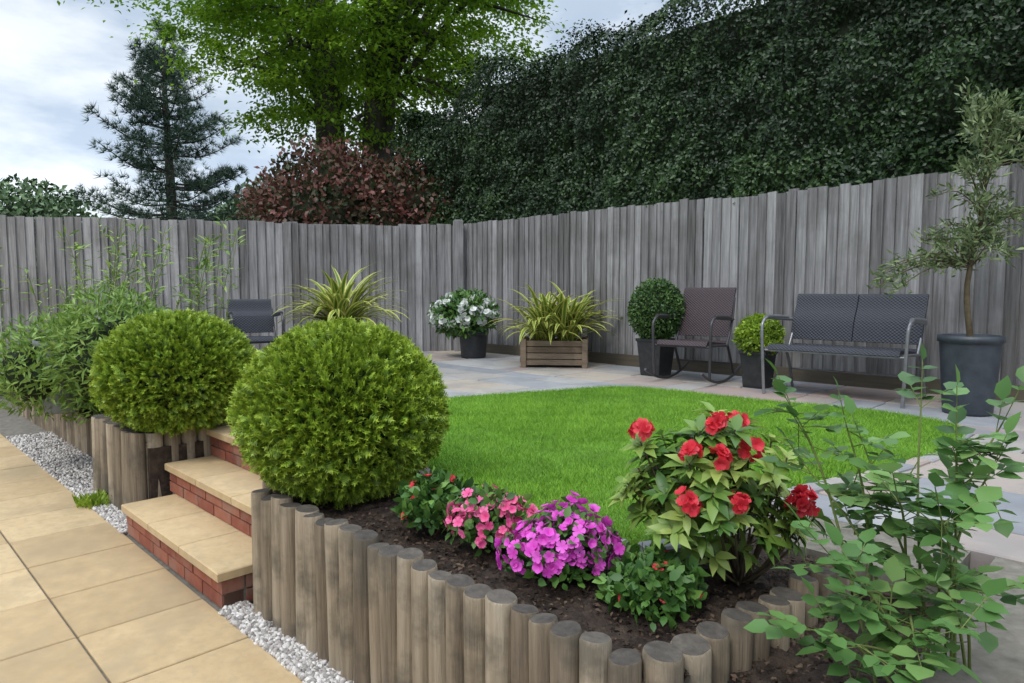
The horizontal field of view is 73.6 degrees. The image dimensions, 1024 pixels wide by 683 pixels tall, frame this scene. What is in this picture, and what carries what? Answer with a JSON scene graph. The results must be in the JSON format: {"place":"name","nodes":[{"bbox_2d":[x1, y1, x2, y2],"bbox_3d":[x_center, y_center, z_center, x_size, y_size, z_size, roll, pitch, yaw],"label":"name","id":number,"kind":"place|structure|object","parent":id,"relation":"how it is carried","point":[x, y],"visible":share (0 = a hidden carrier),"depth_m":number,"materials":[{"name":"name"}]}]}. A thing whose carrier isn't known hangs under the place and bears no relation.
{"place":"outdoors","nodes":[
{"label":"outdoors","id":0,"kind":"place"},
{"bbox_2d":[0,397,301,682],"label":"patio","id":1,"kind":"structure","parent":0,"point":[87,595],"depth_m":3.04,"materials":[{"name":"beige stone"}]},
{"bbox_2d":[19,398,233,509],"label":"log retaining wall","id":2,"kind":"structure","parent":1,"relation":"on","point":[116,453],"depth_m":4.36,"materials":[{"name":"brown wood"}]},
{"bbox_2d":[6,431,353,682],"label":"gravel strip","id":3,"kind":"object","parent":1,"relation":"on","point":[51,453],"visible":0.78,"depth_m":3.96,"materials":[{"name":"grey gravel"}]},
{"bbox_2d":[72,489,111,509],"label":"border weed","id":4,"kind":"object","parent":3,"relation":"on","point":[94,499],"visible":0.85,"depth_m":4.45,"materials":[{"name":"green plant"}]},
{"bbox_2d":[121,425,263,608],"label":"brick steps","id":5,"kind":"structure","parent":1,"relation":"on","point":[194,530],"depth_m":3.60,"materials":[{"name":"beige stone"}]},
{"bbox_2d":[251,479,851,682],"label":"log retaining wall","id":6,"kind":"structure","parent":1,"relation":"on","point":[356,603],"depth_m":2.11,"materials":[{"name":"brown wood"}]},
{"bbox_2d":[0,0,765,225],"label":"sky","id":7,"kind":"structure","parent":0,"point":[55,59],"materials":[{"name":"white"}]},
{"bbox_2d":[0,336,965,676],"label":"terrace earth","id":8,"kind":"structure","parent":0,"point":[158,458],"depth_m":4.18,"materials":[{"name":"soil"}]},
{"bbox_2d":[0,173,108,322],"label":"garden shrub","id":9,"kind":"object","parent":8,"relation":"on","point":[40,204],"visible":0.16,"depth_m":12.55,"materials":[{"name":"green plant"}]},
{"bbox_2d":[77,406,230,444],"bbox_3d":[-2.817,0.458,6.046,3.577,0.090,1.937,4,6,45],"label":"planting bed","id":10,"kind":"object","parent":8,"relation":"on","point":[81,413],"visible":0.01,"depth_m":5.14,"materials":[{"name":"soil"}]},
{"bbox_2d":[0,310,89,423],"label":"garden shrub","id":11,"kind":"object","parent":10,"relation":"on","point":[19,366],"visible":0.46,"depth_m":5.09,"materials":[{"name":"green plant"}]},
{"bbox_2d":[0,247,101,385],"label":"bamboo plant","id":12,"kind":"object","parent":10,"relation":"on","point":[46,318],"visible":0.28,"depth_m":6.18,"materials":[{"name":"green plant"}]},
{"bbox_2d":[32,340,88,413],"bbox_3d":[-3.450,0.261,5.283,0.400,0.550,0.400,0,4,0],"label":"grey planter","id":13,"kind":"object","parent":10,"relation":"on","point":[54,409],"visible":0.21,"depth_m":5.15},
{"bbox_2d":[32,280,168,424],"bbox_3d":[-2.972,0.110,5.171,1.131,1.156,1.155,0,4,0],"label":"garden shrub","id":14,"kind":"object","parent":10,"relation":"on","point":[78,348],"visible":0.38,"depth_m":4.92,"materials":[{"name":"green plant"}]},
{"bbox_2d":[16,215,245,323],"bbox_3d":[-3.100,-0.338,6.015,1.870,1.600,1.181,0,4,0],"label":"bamboo plant","id":15,"kind":"object","parent":10,"relation":"on","point":[206,262],"visible":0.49,"depth_m":5.92,"materials":[{"name":"green plant"}]},
{"bbox_2d":[85,308,257,437],"bbox_3d":[-2.145,0.205,4.411,1.030,0.850,1.035,0,4,0],"label":"topiary ball","id":16,"kind":"object","parent":10,"relation":"on","point":[170,371],"visible":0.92,"depth_m":4.08,"materials":[{"name":"green plant"}]},
{"bbox_2d":[0,215,464,376],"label":"timber fence","id":17,"kind":"object","parent":8,"relation":"on","point":[275,255],"visible":0.56,"depth_m":9.39,"materials":[{"name":"grey wood"}]},
{"bbox_2d":[57,0,567,311],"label":"beech tree","id":18,"kind":"object","parent":8,"relation":"on","point":[324,58],"visible":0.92,"depth_m":12.88,"materials":[{"name":"green plant"}]},
{"bbox_2d":[273,479,817,682],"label":"planting bed","id":19,"kind":"object","parent":8,"relation":"on","point":[585,609],"visible":0.16,"depth_m":2.11,"materials":[{"name":"soil"}]},
{"bbox_2d":[224,316,451,509],"bbox_3d":[-0.765,0.311,3.070,0.996,0.861,0.986,0,4,0],"label":"topiary ball","id":20,"kind":"object","parent":19,"relation":"on","point":[341,411],"visible":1,"depth_m":2.75,"materials":[{"name":"green plant"}]},
{"bbox_2d":[391,466,478,535],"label":"azalea bush","id":21,"kind":"object","parent":19,"relation":"on","point":[422,499],"visible":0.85,"depth_m":2.50,"materials":[{"name":"green plant"}]},
{"bbox_2d":[441,481,538,555],"bbox_3d":[-0.075,0.621,2.372,0.338,0.280,0.328,0,4,0],"label":"azalea bush","id":22,"kind":"object","parent":19,"relation":"on","point":[478,521],"visible":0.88,"depth_m":2.30,"materials":[{"name":"pink plant"}]},
{"bbox_2d":[494,490,630,590],"bbox_3d":[0.156,0.628,2.146,0.422,0.300,0.337,0,4,0],"label":"azalea bush","id":23,"kind":"object","parent":19,"relation":"on","point":[564,544],"visible":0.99,"depth_m":2.05,"materials":[{"name":"purple plant"}]},
{"bbox_2d":[592,539,710,631],"bbox_3d":[0.397,0.688,1.948,0.343,0.208,0.297,0,4,0],"label":"azalea bush","id":24,"kind":"object","parent":19,"relation":"on","point":[656,580],"visible":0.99,"depth_m":1.89,"materials":[{"name":"green plant"}]},
{"bbox_2d":[608,401,834,584],"bbox_3d":[0.626,0.482,2.099,0.667,0.582,0.531,0,4,0],"label":"red rhododendron","id":25,"kind":"object","parent":19,"relation":"on","point":[688,503],"visible":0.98,"depth_m":1.98,"materials":[{"name":"green plant"}]},
{"bbox_2d":[413,453,939,559],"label":"lawn edging stones","id":26,"kind":"object","parent":8,"relation":"on","point":[909,464],"visible":0.08,"depth_m":3.11,"materials":[{"name":"stone"}]},
{"bbox_2d":[389,0,1023,308],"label":"tall hedge","id":27,"kind":"object","parent":8,"relation":"on","point":[781,96],"visible":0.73,"depth_m":7.52,"materials":[{"name":"green plant"}]},
{"bbox_2d":[464,163,1023,402],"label":"timber fence","id":28,"kind":"object","parent":8,"relation":"on","point":[607,254],"visible":0.65,"depth_m":6.79,"materials":[{"name":"grey wood"}]},
{"bbox_2d":[727,596,936,682],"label":"planting bed","id":29,"kind":"object","parent":8,"relation":"on","point":[778,665],"visible":0.27,"depth_m":1.79,"materials":[{"name":"soil"}]},
{"bbox_2d":[743,343,1023,682],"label":"rose bush","id":30,"kind":"object","parent":29,"relation":"on","point":[887,640],"visible":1,"depth_m":1.52,"materials":[{"name":"green plant"}]},
{"bbox_2d":[259,343,1023,682],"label":"sandstone patio","id":31,"kind":"structure","parent":0,"point":[495,373],"depth_m":3.86,"materials":[{"name":"grey stone"}]},
{"bbox_2d":[226,299,284,343],"bbox_3d":[-2.602,-0.026,6.907,0.506,0.794,0.581,-2,5,-29],"label":"rattan chair","id":32,"kind":"object","parent":31,"relation":"on","point":[250,315],"visible":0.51,"depth_m":7.04,"materials":[{"name":"wicker"}]},
{"bbox_2d":[228,135,418,277],"bbox_3d":[-3.083,-2.124,11.541,3.279,2.622,2.500,0,4,0],"label":"photinia shrub","id":33,"kind":"object","parent":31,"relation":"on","point":[318,195],"visible":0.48,"depth_m":10.87,"materials":[{"name":"red plant"}]},
{"bbox_2d":[270,265,408,326],"bbox_3d":[-1.826,-0.256,7.267,1.441,1.192,1.540,-1,4,-13],"label":"potted phormium","id":34,"kind":"object","parent":31,"relation":"on","point":[335,298],"visible":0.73,"depth_m":7.18,"materials":[{"name":"plant"}]},
{"bbox_2d":[339,144,461,276],"bbox_3d":[-1.817,-2.059,11.626,2.278,2.433,2.448,0,4,0],"label":"photinia shrub","id":35,"kind":"object","parent":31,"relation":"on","point":[408,203],"visible":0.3,"depth_m":10.81,"materials":[{"name":"red plant"}]},
{"bbox_2d":[453,220,462,350],"bbox_3d":[-0.780,-0.743,9.952,0.120,2.030,0.120,-1,4,-17],"label":"fence corner post","id":36,"kind":"object","parent":31,"relation":"on","point":[457,253],"visible":0.64,"depth_m":9.87,"materials":[{"name":"grey wood"}]},
{"bbox_2d":[427,286,501,358],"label":"potted white rhododendron","id":37,"kind":"object","parent":31,"relation":"on","point":[465,316],"visible":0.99,"depth_m":8.79,"materials":[{"name":"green plant"}]},
{"bbox_2d":[488,280,621,367],"bbox_3d":[0.560,-0.217,7.960,1.782,1.012,1.533,0,4,0],"label":"phormium planter","id":38,"kind":"object","parent":31,"relation":"on","point":[563,321],"visible":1,"depth_m":7.82,"materials":[{"name":"brown wood"}]},
{"bbox_2d":[627,277,685,375],"bbox_3d":[1.500,-0.160,7.108,0.624,1.022,0.620,0,4,0],"label":"potted box ball","id":39,"kind":"object","parent":31,"relation":"on","point":[650,300],"visible":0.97,"depth_m":6.96,"materials":[{"name":"green plant"}]},
{"bbox_2d":[644,287,740,383],"bbox_3d":[1.779,-0.071,6.656,0.621,0.908,0.951,3,5,39],"label":"rocking chair","id":40,"kind":"object","parent":31,"relation":"on","point":[709,312],"visible":0.95,"depth_m":6.76,"materials":[{"name":"brown wicker"}]},
{"bbox_2d":[732,311,785,388],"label":"potted lime shrub","id":41,"kind":"object","parent":31,"relation":"on","point":[747,334],"visible":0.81,"depth_m":6.14,"materials":[{"name":"green plant"}]},
{"bbox_2d":[760,294,928,408],"bbox_3d":[2.752,0.034,5.670,1.154,0.854,0.681,4,6,45],"label":"garden bench","id":42,"kind":"object","parent":31,"relation":"on","point":[884,318],"visible":0.96,"depth_m":5.74,"materials":[{"name":"grey wicker"}]},
{"bbox_2d":[867,76,1023,416],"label":"potted olive tree","id":43,"kind":"object","parent":31,"relation":"on","point":[975,359],"visible":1,"depth_m":4.72,"materials":[{"name":"green plant"}]},
{"bbox_2d":[426,384,966,550],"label":"lawn","id":44,"kind":"structure","parent":0,"point":[548,446],"depth_m":4.03,"materials":[{"name":"green plant"}]},
{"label":"ground","id":45,"kind":"structure","parent":0,"visible":0},
{"bbox_2d":[71,14,249,274],"bbox_3d":[-9.811,-4.646,19.821,4.909,9.282,5.584,2,4,20],"label":"pine tree","id":46,"kind":"object","parent":45,"relation":"on","point":[145,88],"visible":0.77,"depth_m":19.03,"materials":[{"name":"green plant"}]},
{"bbox_2d":[193,183,253,219],"bbox_3d":[-9.982,-2.988,24.837,3.676,5.773,3.535,-3,5,-36],"label":"distant tree","id":47,"kind":"object","parent":45,"relation":"on","point":[225,205],"visible":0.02,"depth_m":24.20,"materials":[{"name":"green plant"}]},
{"bbox_2d":[216,174,266,275],"bbox_3d":[-7.883,-2.554,21.847,4.477,5.582,3.636,0,4,0],"label":"distant tree","id":48,"kind":"object","parent":45,"relation":"on","point":[224,211],"visible":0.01,"depth_m":21.21,"materials":[{"name":"green plant"}]},
{"bbox_2d":[227,168,308,299],"bbox_3d":[-6.610,-2.569,19.999,3.913,5.100,3.669,0,4,0],"label":"distant tree","id":49,"kind":"object","parent":45,"relation":"on","point":[237,201],"visible":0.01,"depth_m":19.24,"materials":[{"name":"green plant"}]}
]}

